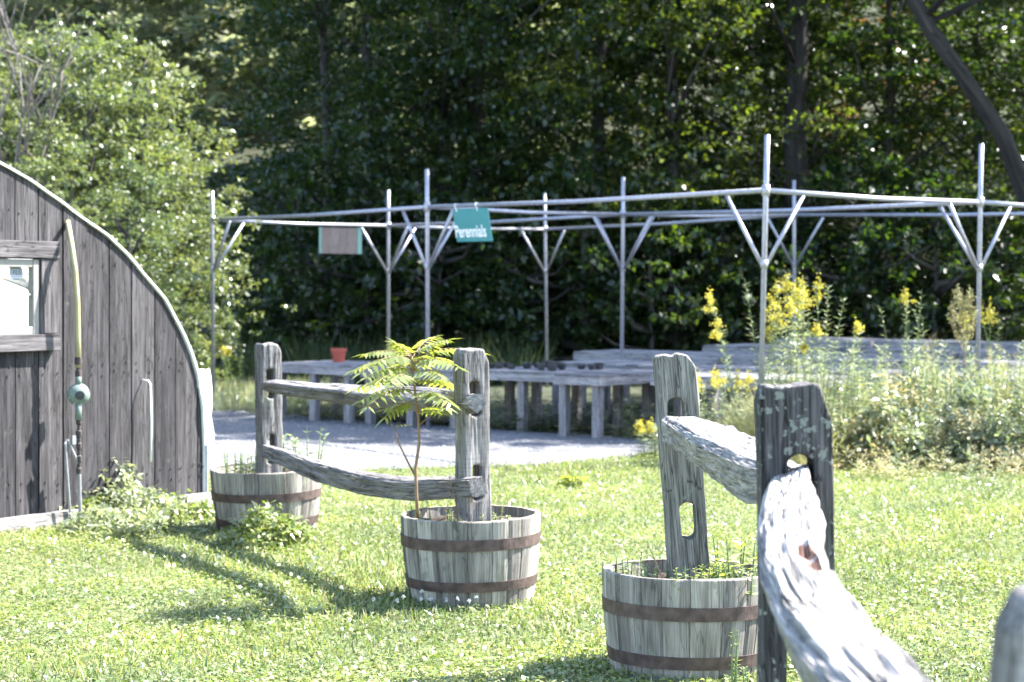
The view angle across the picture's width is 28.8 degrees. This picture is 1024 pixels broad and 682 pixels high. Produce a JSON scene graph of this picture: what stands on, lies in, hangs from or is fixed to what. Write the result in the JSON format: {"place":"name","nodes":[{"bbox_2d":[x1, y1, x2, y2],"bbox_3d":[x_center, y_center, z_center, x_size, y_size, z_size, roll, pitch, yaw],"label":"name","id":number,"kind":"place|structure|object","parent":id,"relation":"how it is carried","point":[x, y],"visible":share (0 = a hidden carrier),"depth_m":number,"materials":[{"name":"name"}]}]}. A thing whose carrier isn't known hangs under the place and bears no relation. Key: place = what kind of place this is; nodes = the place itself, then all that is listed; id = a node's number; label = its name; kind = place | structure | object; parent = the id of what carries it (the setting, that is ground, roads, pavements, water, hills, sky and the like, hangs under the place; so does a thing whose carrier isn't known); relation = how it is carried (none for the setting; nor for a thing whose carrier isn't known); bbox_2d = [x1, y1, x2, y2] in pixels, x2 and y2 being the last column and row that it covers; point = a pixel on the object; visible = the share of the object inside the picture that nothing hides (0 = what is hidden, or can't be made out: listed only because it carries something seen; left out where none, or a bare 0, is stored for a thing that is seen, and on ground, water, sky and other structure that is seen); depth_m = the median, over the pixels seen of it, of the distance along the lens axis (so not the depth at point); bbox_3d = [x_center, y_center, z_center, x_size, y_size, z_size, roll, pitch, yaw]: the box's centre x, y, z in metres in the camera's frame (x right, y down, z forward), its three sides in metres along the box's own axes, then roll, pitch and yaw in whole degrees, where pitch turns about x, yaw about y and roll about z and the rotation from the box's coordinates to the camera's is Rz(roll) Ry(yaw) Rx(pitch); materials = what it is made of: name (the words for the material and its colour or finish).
{"place":"outdoors","nodes":[
{"label":"outdoors","id":0,"kind":"place"},
{"bbox_2d":[205,410,657,471],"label":"gravel drive","id":1,"kind":"structure","parent":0,"point":[413,443],"depth_m":20.20,"materials":[{"name":"grey gravel"}]},
{"bbox_2d":[205,409,653,468],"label":"gravel stones","id":2,"kind":"object","parent":1,"relation":"on","point":[424,447],"visible":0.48,"depth_m":20.19,"materials":[{"name":"grey gravel"}]},
{"bbox_2d":[0,449,1023,681],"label":"lawn","id":3,"kind":"structure","parent":0,"point":[128,582],"depth_m":10.91,"materials":[{"name":"plant"}]},
{"bbox_2d":[86,457,153,510],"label":"leafy weed","id":4,"kind":"object","parent":3,"relation":"on","point":[128,478],"visible":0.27,"depth_m":13.83,"materials":[{"name":"green plant"}]},
{"bbox_2d":[58,502,181,539],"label":"leafy weed","id":5,"kind":"object","parent":3,"relation":"on","point":[152,521],"visible":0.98,"depth_m":12.88,"materials":[{"name":"green plant"}]},
{"bbox_2d":[87,483,188,523],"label":"leafy weed","id":6,"kind":"object","parent":3,"relation":"on","point":[131,498],"visible":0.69,"depth_m":13.54,"materials":[{"name":"green plant"}]},
{"bbox_2d":[139,488,214,521],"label":"leafy weed","id":7,"kind":"object","parent":3,"relation":"on","point":[204,509],"visible":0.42,"depth_m":13.79,"materials":[{"name":"green plant"}]},
{"bbox_2d":[214,499,317,551],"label":"leafy weed","id":8,"kind":"object","parent":3,"relation":"on","point":[283,527],"visible":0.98,"depth_m":12.29,"materials":[{"name":"green plant"}]},
{"bbox_2d":[210,462,321,530],"bbox_3d":[-1.632,1.066,13.233,0.737,0.457,0.733,-1,3,0],"label":"barrel planter","id":9,"kind":"object","parent":3,"relation":"on","point":[233,494],"visible":0.7,"depth_m":12.94,"materials":[{"name":"grey wood"}]},
{"bbox_2d":[254,342,282,483],"bbox_3d":[-1.588,0.488,12.998,0.160,0.962,0.123,-1,2,-29],"label":"fence post","id":10,"kind":"object","parent":9,"relation":"in","point":[268,408],"visible":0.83,"depth_m":12.95,"materials":[{"name":"grey wood"}]},
{"bbox_2d":[400,505,540,609],"bbox_3d":[-0.212,1.118,10.325,0.730,0.457,0.730,-1,2,0],"label":"barrel planter","id":11,"kind":"object","parent":3,"relation":"on","point":[490,562],"visible":0.95,"depth_m":10.03,"materials":[{"name":"grey wood"}]},
{"bbox_2d":[344,335,488,518],"bbox_3d":[-0.543,0.447,10.161,0.801,0.938,1.177,1,2,12],"label":"sapling","id":12,"kind":"object","parent":11,"relation":"in","point":[406,377],"visible":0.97,"depth_m":10.07,"materials":[{"name":"green plant"}]},
{"bbox_2d":[453,347,490,540],"bbox_3d":[-0.202,0.546,10.135,0.159,1.026,0.124,-2,3,-29],"label":"fence post","id":13,"kind":"object","parent":11,"relation":"on","point":[472,440],"visible":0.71,"depth_m":10.09,"materials":[{"name":"grey wood"}]},
{"bbox_2d":[261,379,485,413],"bbox_3d":[-0.832,0.299,11.428,0.244,0.169,3.310,-1,2,-26],"label":"fence rail","id":14,"kind":"object","parent":13,"relation":"attached to","point":[336,392],"visible":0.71,"depth_m":11.51,"materials":[{"name":"grey wood"}]},
{"bbox_2d":[261,445,487,500],"bbox_3d":[-0.871,0.751,11.419,0.157,0.252,3.314,-1,2,-26],"label":"fence rail","id":15,"kind":"object","parent":13,"relation":"attached to","point":[368,483],"visible":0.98,"depth_m":11.14,"materials":[{"name":"grey wood"}]},
{"bbox_2d":[10,489,992,681],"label":"clover flowers","id":16,"kind":"object","parent":3,"relation":"on","point":[284,596],"visible":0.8,"depth_m":9.92,"materials":[{"name":"white plant"}]},
{"bbox_2d":[632,415,658,456],"bbox_3d":[1.374,0.901,18.880,0.402,0.407,0.505,1,2,29],"label":"goldenrod","id":17,"kind":"object","parent":3,"relation":"on","point":[641,429],"visible":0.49,"depth_m":18.86,"materials":[{"name":"yellow plant"}]},
{"bbox_2d":[602,559,757,681],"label":"barrel planter","id":18,"kind":"object","parent":3,"relation":"on","point":[655,627],"visible":0.81,"depth_m":8.17,"materials":[{"name":"grey wood"}]},
{"bbox_2d":[595,552,743,587],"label":"barrel weed","id":19,"kind":"object","parent":18,"relation":"on","point":[641,574],"visible":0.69,"depth_m":8.45,"materials":[{"name":"green plant"}]},
{"bbox_2d":[652,352,710,602],"bbox_3d":[0.728,0.582,8.482,0.187,1.066,0.119,-4,3,0],"label":"fence post","id":20,"kind":"object","parent":18,"relation":"on","point":[682,476],"visible":0.8,"depth_m":8.43,"materials":[{"name":"grey wood"}]},
{"bbox_2d":[696,537,756,578],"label":"barrel weed","id":21,"kind":"object","parent":18,"relation":"on","point":[728,567],"visible":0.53,"depth_m":8.51,"materials":[{"name":"green plant"}]},
{"bbox_2d":[696,362,756,424],"bbox_3d":[1.980,0.653,18.685,0.591,0.920,0.736,1,2,32],"label":"goldenrod","id":22,"kind":"object","parent":3,"relation":"on","point":[747,379],"visible":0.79,"depth_m":18.63,"materials":[{"name":"yellow plant"}]},
{"bbox_2d":[709,294,799,425],"bbox_3d":[2.176,0.355,17.915,0.821,1.562,0.579,1,2,10],"label":"goldenrod","id":23,"kind":"object","parent":3,"relation":"on","point":[719,335],"visible":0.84,"depth_m":18.02,"materials":[{"name":"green plant"}]},
{"bbox_2d":[701,265,847,415],"bbox_3d":[2.500,0.214,18.336,1.408,1.824,0.787,1,2,23],"label":"goldenrod","id":24,"kind":"object","parent":3,"relation":"on","point":[800,293],"visible":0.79,"depth_m":18.31,"materials":[{"name":"yellow plant"}]},
{"bbox_2d":[754,381,834,681],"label":"fence post","id":25,"kind":"object","parent":3,"relation":"on","point":[792,419],"visible":0.53,"depth_m":4.91,"materials":[{"name":"grey wood"}]},
{"bbox_2d":[661,416,800,503],"bbox_3d":[0.702,0.366,6.672,0.174,0.197,3.287,0,2,0],"label":"fence rail","id":26,"kind":"object","parent":25,"relation":"attached to","point":[724,456],"visible":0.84,"depth_m":6.34,"materials":[{"name":"grey wood"}]},
{"bbox_2d":[756,464,930,681],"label":"fence rail","id":27,"kind":"object","parent":25,"relation":"attached to","point":[828,631],"visible":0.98,"depth_m":3.71,"materials":[{"name":"grey wood"}]},
{"bbox_2d":[794,273,826,385],"bbox_3d":[2.800,0.243,18.484,0.376,1.760,0.578,0,2,-10],"label":"goldenrod","id":28,"kind":"object","parent":3,"relation":"on","point":[819,287],"visible":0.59,"depth_m":18.48,"materials":[{"name":"green plant"}]},
{"bbox_2d":[765,317,865,455],"bbox_3d":[2.818,0.459,18.179,0.996,1.347,0.561,0,2,-9],"label":"goldenrod","id":29,"kind":"object","parent":3,"relation":"on","point":[815,334],"visible":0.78,"depth_m":18.12,"materials":[{"name":"green plant"}]},
{"bbox_2d":[815,340,860,448],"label":"tall weed","id":30,"kind":"object","parent":3,"relation":"on","point":[832,410],"visible":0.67,"depth_m":18.01,"materials":[{"name":"green plant"}]},
{"bbox_2d":[700,335,1023,480],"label":"weed bank undergrowth","id":31,"kind":"object","parent":3,"relation":"on","point":[982,435],"visible":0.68,"depth_m":17.87,"materials":[{"name":"green plant"}]},
{"bbox_2d":[874,344,944,461],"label":"tall weed","id":32,"kind":"object","parent":3,"relation":"on","point":[925,394],"visible":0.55,"depth_m":18.17,"materials":[{"name":"green plant"}]},
{"bbox_2d":[947,284,978,395],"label":"dried plume weed","id":33,"kind":"object","parent":3,"relation":"on","point":[966,305],"visible":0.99,"depth_m":18.92,"materials":[{"name":"yellow plant"}]},
{"bbox_2d":[963,340,1023,433],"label":"tall weed","id":34,"kind":"object","parent":3,"relation":"on","point":[996,387],"visible":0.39,"depth_m":18.48,"materials":[{"name":"green plant"}]},
{"bbox_2d":[989,584,1023,681],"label":"fence post","id":35,"kind":"object","parent":3,"relation":"on","point":[1007,659],"visible":1,"depth_m":2.60,"materials":[{"name":"grey wood"}]},
{"bbox_2d":[0,0,1023,438],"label":"ground","id":36,"kind":"structure","parent":0,"point":[546,392],"depth_m":45.17,"materials":[{"name":"green plant"}]},
{"bbox_2d":[0,35,93,198],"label":"tree","id":37,"kind":"object","parent":36,"relation":"on","point":[14,106],"visible":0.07,"depth_m":26.39,"materials":[{"name":"green plant"}]},
{"bbox_2d":[0,0,96,181],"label":"bare tree","id":38,"kind":"object","parent":36,"relation":"on","point":[29,96],"visible":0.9,"depth_m":23.90,"materials":[{"name":"grey plant"}]},
{"bbox_2d":[0,41,101,228],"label":"tree","id":39,"kind":"object","parent":36,"relation":"on","point":[3,144],"visible":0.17,"depth_m":26.18,"materials":[{"name":"green plant"}]},
{"bbox_2d":[0,18,150,269],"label":"tree","id":40,"kind":"object","parent":36,"relation":"on","point":[43,55],"visible":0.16,"depth_m":26.98,"materials":[{"name":"green plant"}]},
{"bbox_2d":[2,109,155,274],"bbox_3d":[-5.505,-0.849,24.063,2.595,3.888,2.391,2,2,37],"label":"tree","id":41,"kind":"object","parent":36,"relation":"on","point":[43,173],"visible":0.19,"depth_m":23.91,"materials":[{"name":"green plant"}]},
{"bbox_2d":[0,18,170,286],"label":"tree","id":42,"kind":"object","parent":36,"relation":"on","point":[21,35],"visible":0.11,"depth_m":28.29,"materials":[{"name":"green plant"}]},
{"bbox_2d":[0,161,210,533],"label":"garden shed","id":43,"kind":"structure","parent":36,"relation":"on","point":[133,334],"depth_m":13.59,"materials":[{"name":"grey wood"}]},
{"bbox_2d":[0,240,59,351],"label":"window","id":44,"kind":"structure","parent":43,"relation":"in","point":[38,294],"depth_m":13.16,"materials":[{"name":"grey wood"}]},
{"bbox_2d":[64,220,89,518],"bbox_3d":[-2.921,0.234,13.371,0.171,2.120,0.256,0,2,-11],"label":"gas regulator","id":45,"kind":"object","parent":43,"relation":"attached to","point":[78,394],"visible":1,"depth_m":13.29,"materials":[{"name":"green paint"}]},
{"bbox_2d":[199,368,213,448],"bbox_3d":[-2.219,0.502,14.678,0.159,0.611,0.134,2,2,38],"label":"plastic flap","id":46,"kind":"object","parent":43,"relation":"attached to","point":[205,377],"visible":0.99,"depth_m":14.64,"materials":[{"name":"white plastic"}]},
{"bbox_2d":[8,8,206,294],"bbox_3d":[-6.426,-1.863,28.627,3.851,5.772,3.548,1,2,28],"label":"tree","id":47,"kind":"object","parent":36,"relation":"on","point":[85,28],"visible":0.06,"depth_m":28.43,"materials":[{"name":"green plant"}]},
{"bbox_2d":[0,23,226,323],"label":"tree","id":48,"kind":"object","parent":36,"relation":"on","point":[98,82],"visible":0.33,"depth_m":26.50,"materials":[{"name":"green plant"}]},
{"bbox_2d":[41,18,225,326],"bbox_3d":[-5.866,-1.814,28.996,3.471,5.644,3.768,0,2,1],"label":"tree","id":49,"kind":"object","parent":36,"relation":"on","point":[120,39],"visible":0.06,"depth_m":28.73,"materials":[{"name":"green plant"}]},
{"bbox_2d":[66,151,238,367],"bbox_3d":[-4.673,-0.661,24.855,2.121,3.452,2.302,1,2,10],"label":"tree","id":50,"kind":"object","parent":36,"relation":"on","point":[126,233],"visible":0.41,"depth_m":24.84,"materials":[{"name":"green plant"}]},
{"bbox_2d":[60,36,296,383],"bbox_3d":[-4.938,-1.595,27.628,3.239,5.265,3.516,-1,2,-35],"label":"tree","id":51,"kind":"object","parent":36,"relation":"on","point":[188,167],"visible":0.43,"depth_m":27.43,"materials":[{"name":"green plant"}]},
{"bbox_2d":[109,124,265,376],"bbox_3d":[-4.873,-1.109,29.059,2.763,4.139,2.545,0,2,-17],"label":"tree","id":52,"kind":"object","parent":36,"relation":"on","point":[226,193],"visible":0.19,"depth_m":29.05,"materials":[{"name":"green plant"}]},
{"bbox_2d":[115,137,261,390],"bbox_3d":[-4.790,-0.972,28.378,2.391,3.886,2.595,0,2,-8],"label":"tree","id":53,"kind":"object","parent":36,"relation":"on","point":[197,212],"visible":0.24,"depth_m":28.26,"materials":[{"name":"green plant"}]},
{"bbox_2d":[155,204,340,381],"bbox_3d":[-4.910,-0.747,33.522,3.410,3.182,3.860,2,2,42],"label":"understory bush","id":54,"kind":"object","parent":36,"relation":"on","point":[267,321],"visible":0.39,"depth_m":33.55,"materials":[{"name":"green plant"}]},
{"bbox_2d":[192,126,416,380],"bbox_3d":[-3.595,-1.409,34.229,3.588,4.668,3.970,-1,2,-28],"label":"understory bush","id":55,"kind":"object","parent":36,"relation":"on","point":[301,189],"visible":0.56,"depth_m":33.85,"materials":[{"name":"green plant"}]},
{"bbox_2d":[170,0,512,351],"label":"forest tree","id":56,"kind":"object","parent":36,"relation":"on","point":[323,92],"visible":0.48,"depth_m":35.53,"materials":[{"name":"green plant"}]},
{"bbox_2d":[282,360,406,422],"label":"plant bench","id":57,"kind":"object","parent":36,"relation":"on","point":[314,370],"visible":0.41,"depth_m":23.43,"materials":[{"name":"grey wood"}]},
{"bbox_2d":[161,0,555,347],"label":"forest tree","id":58,"kind":"object","parent":36,"relation":"on","point":[365,59],"visible":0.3,"depth_m":35.90,"materials":[{"name":"green plant"}]},
{"bbox_2d":[253,149,505,360],"bbox_3d":[-2.207,-1.180,34.035,4.142,4.173,3.772,0,2,-15],"label":"understory bush","id":59,"kind":"object","parent":36,"relation":"on","point":[405,187],"visible":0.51,"depth_m":33.58,"materials":[{"name":"green plant"}]},
{"bbox_2d":[219,0,620,328],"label":"forest tree","id":60,"kind":"object","parent":36,"relation":"on","point":[357,126],"visible":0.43,"depth_m":35.09,"materials":[{"name":"green plant"}]},
{"bbox_2d":[360,364,514,428],"bbox_3d":[-0.835,0.659,23.138,1.433,0.708,1.191,2,2,37],"label":"plant bench","id":61,"kind":"object","parent":36,"relation":"on","point":[411,416],"visible":0.12,"depth_m":23.07,"materials":[{"name":"grey wood"}]},
{"bbox_2d":[343,176,541,359],"bbox_3d":[-1.157,-0.953,33.855,3.410,3.678,3.860,0,2,-2],"label":"understory bush","id":62,"kind":"object","parent":36,"relation":"on","point":[483,316],"visible":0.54,"depth_m":33.19,"materials":[{"name":"green plant"}]},
{"bbox_2d":[263,0,696,346],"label":"forest tree","id":63,"kind":"object","parent":36,"relation":"on","point":[478,110],"visible":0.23,"depth_m":35.84,"materials":[{"name":"green plant"}]},
{"bbox_2d":[396,208,607,361],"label":"understory bush","id":64,"kind":"object","parent":36,"relation":"on","point":[501,281],"visible":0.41,"depth_m":34.04,"materials":[{"name":"green plant"}]},
{"bbox_2d":[0,0,1018,166],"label":"hillside woods","id":65,"kind":"object","parent":36,"relation":"on","point":[153,26],"visible":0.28,"depth_m":49.92,"materials":[{"name":"green plant"}]},
{"bbox_2d":[336,0,724,347],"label":"forest tree","id":66,"kind":"object","parent":36,"relation":"on","point":[443,112],"visible":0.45,"depth_m":34.87,"materials":[{"name":"green plant"}]},
{"bbox_2d":[489,366,627,430],"bbox_3d":[0.430,0.676,22.426,1.313,0.728,1.211,2,2,37],"label":"plant bench","id":67,"kind":"object","parent":36,"relation":"on","point":[523,377],"visible":0.44,"depth_m":22.18,"materials":[{"name":"grey wood"}]},
{"bbox_2d":[442,127,701,365],"bbox_3d":[1.016,-1.379,34.041,3.772,4.668,4.142,1,2,32],"label":"understory bush","id":68,"kind":"object","parent":36,"relation":"on","point":[567,179],"visible":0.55,"depth_m":33.64,"materials":[{"name":"green plant"}]},
{"bbox_2d":[203,327,942,438],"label":"shade undergrowth","id":69,"kind":"object","parent":36,"relation":"on","point":[246,398],"visible":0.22,"depth_m":28.68,"materials":[{"name":"green plant"}]},
{"bbox_2d":[407,0,769,347],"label":"forest tree","id":70,"kind":"object","parent":36,"relation":"on","point":[598,120],"visible":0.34,"depth_m":35.41,"materials":[{"name":"green plant"}]},
{"bbox_2d":[179,0,1023,301],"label":"deep woods","id":71,"kind":"object","parent":36,"relation":"on","point":[937,152],"visible":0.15,"depth_m":40.95,"materials":[{"name":"green plant"}]},
{"bbox_2d":[210,135,1023,427],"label":"pipe frame","id":72,"kind":"object","parent":36,"relation":"on","point":[766,190],"visible":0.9,"depth_m":23.14,"materials":[{"name":"metal"}]},
{"bbox_2d":[318,226,361,253],"bbox_3d":[-2.452,-1.437,28.436,0.786,0.381,0.018,-1,2,-44],"label":"hanging sign","id":73,"kind":"object","parent":72,"relation":"hanging from","point":[338,240],"visible":1,"depth_m":28.42,"materials":[{"name":"teal paint"}]},
{"bbox_2d":[453,202,492,241],"bbox_3d":[-0.443,-1.296,21.674,0.071,0.424,0.714,-1,2,-36],"label":"hanging sign","id":74,"kind":"object","parent":72,"relation":"hanging from","point":[472,224],"visible":1,"depth_m":21.67,"materials":[{"name":"teal paint"}]},
{"bbox_2d":[552,359,705,422],"bbox_3d":[1.387,0.626,23.958,1.503,0.748,1.211,2,2,37],"label":"plant bench","id":75,"kind":"object","parent":36,"relation":"on","point":[622,364],"visible":0.41,"depth_m":23.83,"materials":[{"name":"grey wood"}]},
{"bbox_2d":[532,151,777,360],"bbox_3d":[2.439,-1.145,33.676,3.860,4.173,3.410,2,2,45],"label":"understory bush","id":76,"kind":"object","parent":36,"relation":"on","point":[601,303],"visible":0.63,"depth_m":33.42,"materials":[{"name":"green plant"}]},
{"bbox_2d":[554,364,755,438],"bbox_3d":[1.706,0.681,22.469,0.603,0.728,3.411,2,2,37],"label":"plant bench","id":77,"kind":"object","parent":36,"relation":"on","point":[597,381],"visible":0.52,"depth_m":21.26,"materials":[{"name":"grey wood"}]},
{"bbox_2d":[573,349,758,407],"bbox_3d":[2.047,0.543,26.087,2.203,0.796,1.211,2,2,37],"label":"plant bench","id":78,"kind":"object","parent":36,"relation":"on","point":[711,358],"visible":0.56,"depth_m":25.93,"materials":[{"name":"grey wood"}]},
{"bbox_2d":[462,0,881,350],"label":"forest tree","id":79,"kind":"object","parent":36,"relation":"on","point":[673,117],"visible":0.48,"depth_m":34.51,"materials":[{"name":"green plant"}]},
{"bbox_2d":[522,0,908,338],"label":"forest tree","id":80,"kind":"object","parent":36,"relation":"on","point":[795,38],"visible":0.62,"depth_m":34.72,"materials":[{"name":"green plant"}]},
{"bbox_2d":[605,181,857,350],"bbox_3d":[3.847,-0.952,34.729,3.970,3.678,3.588,0,2,-25],"label":"understory bush","id":81,"kind":"object","parent":36,"relation":"on","point":[749,226],"visible":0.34,"depth_m":34.21,"materials":[{"name":"green plant"}]},
{"bbox_2d":[650,371,849,438],"bbox_3d":[2.486,0.726,20.760,1.703,0.747,1.211,2,2,37],"label":"plant bench","id":82,"kind":"object","parent":36,"relation":"on","point":[705,376],"visible":0.31,"depth_m":20.47,"materials":[{"name":"grey wood"}]},
{"bbox_2d":[702,343,835,402],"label":"plant bench","id":83,"kind":"object","parent":36,"relation":"on","point":[741,348],"visible":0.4,"depth_m":27.30,"materials":[{"name":"grey wood"}]},
{"bbox_2d":[713,364,839,400],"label":"plant bench","id":84,"kind":"object","parent":36,"relation":"on","point":[745,368],"visible":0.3,"depth_m":22.49,"materials":[{"name":"grey wood"}]},
{"bbox_2d":[679,206,915,344],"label":"understory bush","id":85,"kind":"object","parent":36,"relation":"on","point":[833,251],"visible":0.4,"depth_m":33.69,"materials":[{"name":"green plant"}]},
{"bbox_2d":[606,0,1011,337],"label":"forest tree","id":86,"kind":"object","parent":36,"relation":"on","point":[875,86],"visible":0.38,"depth_m":35.90,"materials":[{"name":"green plant"}]},
{"bbox_2d":[724,353,920,413],"bbox_3d":[3.847,0.591,24.737,2.103,0.798,1.211,2,2,37],"label":"plant bench","id":87,"kind":"object","parent":36,"relation":"on","point":[749,359],"visible":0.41,"depth_m":24.52,"materials":[{"name":"grey wood"}]},
{"bbox_2d":[777,337,906,395],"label":"plant bench","id":88,"kind":"object","parent":36,"relation":"on","point":[870,342],"visible":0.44,"depth_m":28.80,"materials":[{"name":"grey wood"}]},
{"bbox_2d":[663,0,1023,343],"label":"forest tree","id":89,"kind":"object","parent":36,"relation":"on","point":[890,25],"visible":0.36,"depth_m":35.44,"materials":[{"name":"green plant"}]},
{"bbox_2d":[743,127,964,339],"bbox_3d":[5.840,-1.352,33.995,3.860,4.668,3.410,0,2,1],"label":"understory bush","id":90,"kind":"object","parent":36,"relation":"on","point":[869,234],"visible":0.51,"depth_m":33.60,"materials":[{"name":"green plant"}]},
{"bbox_2d":[806,346,985,394],"bbox_3d":[5.107,0.524,26.416,2.103,0.847,1.211,2,2,37],"label":"plant bench","id":91,"kind":"object","parent":36,"relation":"on","point":[895,351],"visible":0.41,"depth_m":26.01,"materials":[{"name":"grey wood"}]},
{"bbox_2d":[777,0,1023,340],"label":"forest tree","id":92,"kind":"object","parent":36,"relation":"on","point":[975,29],"visible":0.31,"depth_m":35.90,"materials":[{"name":"green plant"}]},
{"bbox_2d":[799,367,1022,404],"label":"plant bench","id":93,"kind":"object","parent":36,"relation":"on","point":[889,372],"visible":0.09,"depth_m":21.51,"materials":[{"name":"grey wood"}]},
{"bbox_2d":[816,154,1023,341],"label":"understory bush","id":94,"kind":"object","parent":36,"relation":"on","point":[930,189],"visible":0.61,"depth_m":33.02,"materials":[{"name":"green plant"}]},
{"bbox_2d":[851,1,1023,341],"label":"forest tree","id":95,"kind":"object","parent":36,"relation":"on","point":[1000,40],"visible":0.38,"depth_m":35.49,"materials":[{"name":"green plant"}]},
{"bbox_2d":[876,339,1023,398],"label":"plant bench","id":96,"kind":"object","parent":36,"relation":"on","point":[1007,345],"visible":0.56,"depth_m":27.75,"materials":[{"name":"grey wood"}]},
{"bbox_2d":[884,358,1023,372],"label":"plant bench","id":97,"kind":"object","parent":36,"relation":"on","point":[982,363],"visible":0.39,"depth_m":23.20,"materials":[{"name":"grey wood"}]},
{"bbox_2d":[893,182,1023,340],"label":"understory bush","id":98,"kind":"object","parent":36,"relation":"on","point":[1001,310],"visible":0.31,"depth_m":34.07,"materials":[{"name":"green plant"}]},
{"bbox_2d":[906,0,1023,211],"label":"leaning tree","id":99,"kind":"object","parent":36,"relation":"on","point":[984,108],"visible":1,"depth_m":27.07,"materials":[{"name":"brown plant"}]},
{"bbox_2d":[959,350,1023,394],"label":"plant bench","id":100,"kind":"object","parent":36,"relation":"on","point":[984,353],"visible":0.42,"depth_m":25.04,"materials":[{"name":"grey wood"}]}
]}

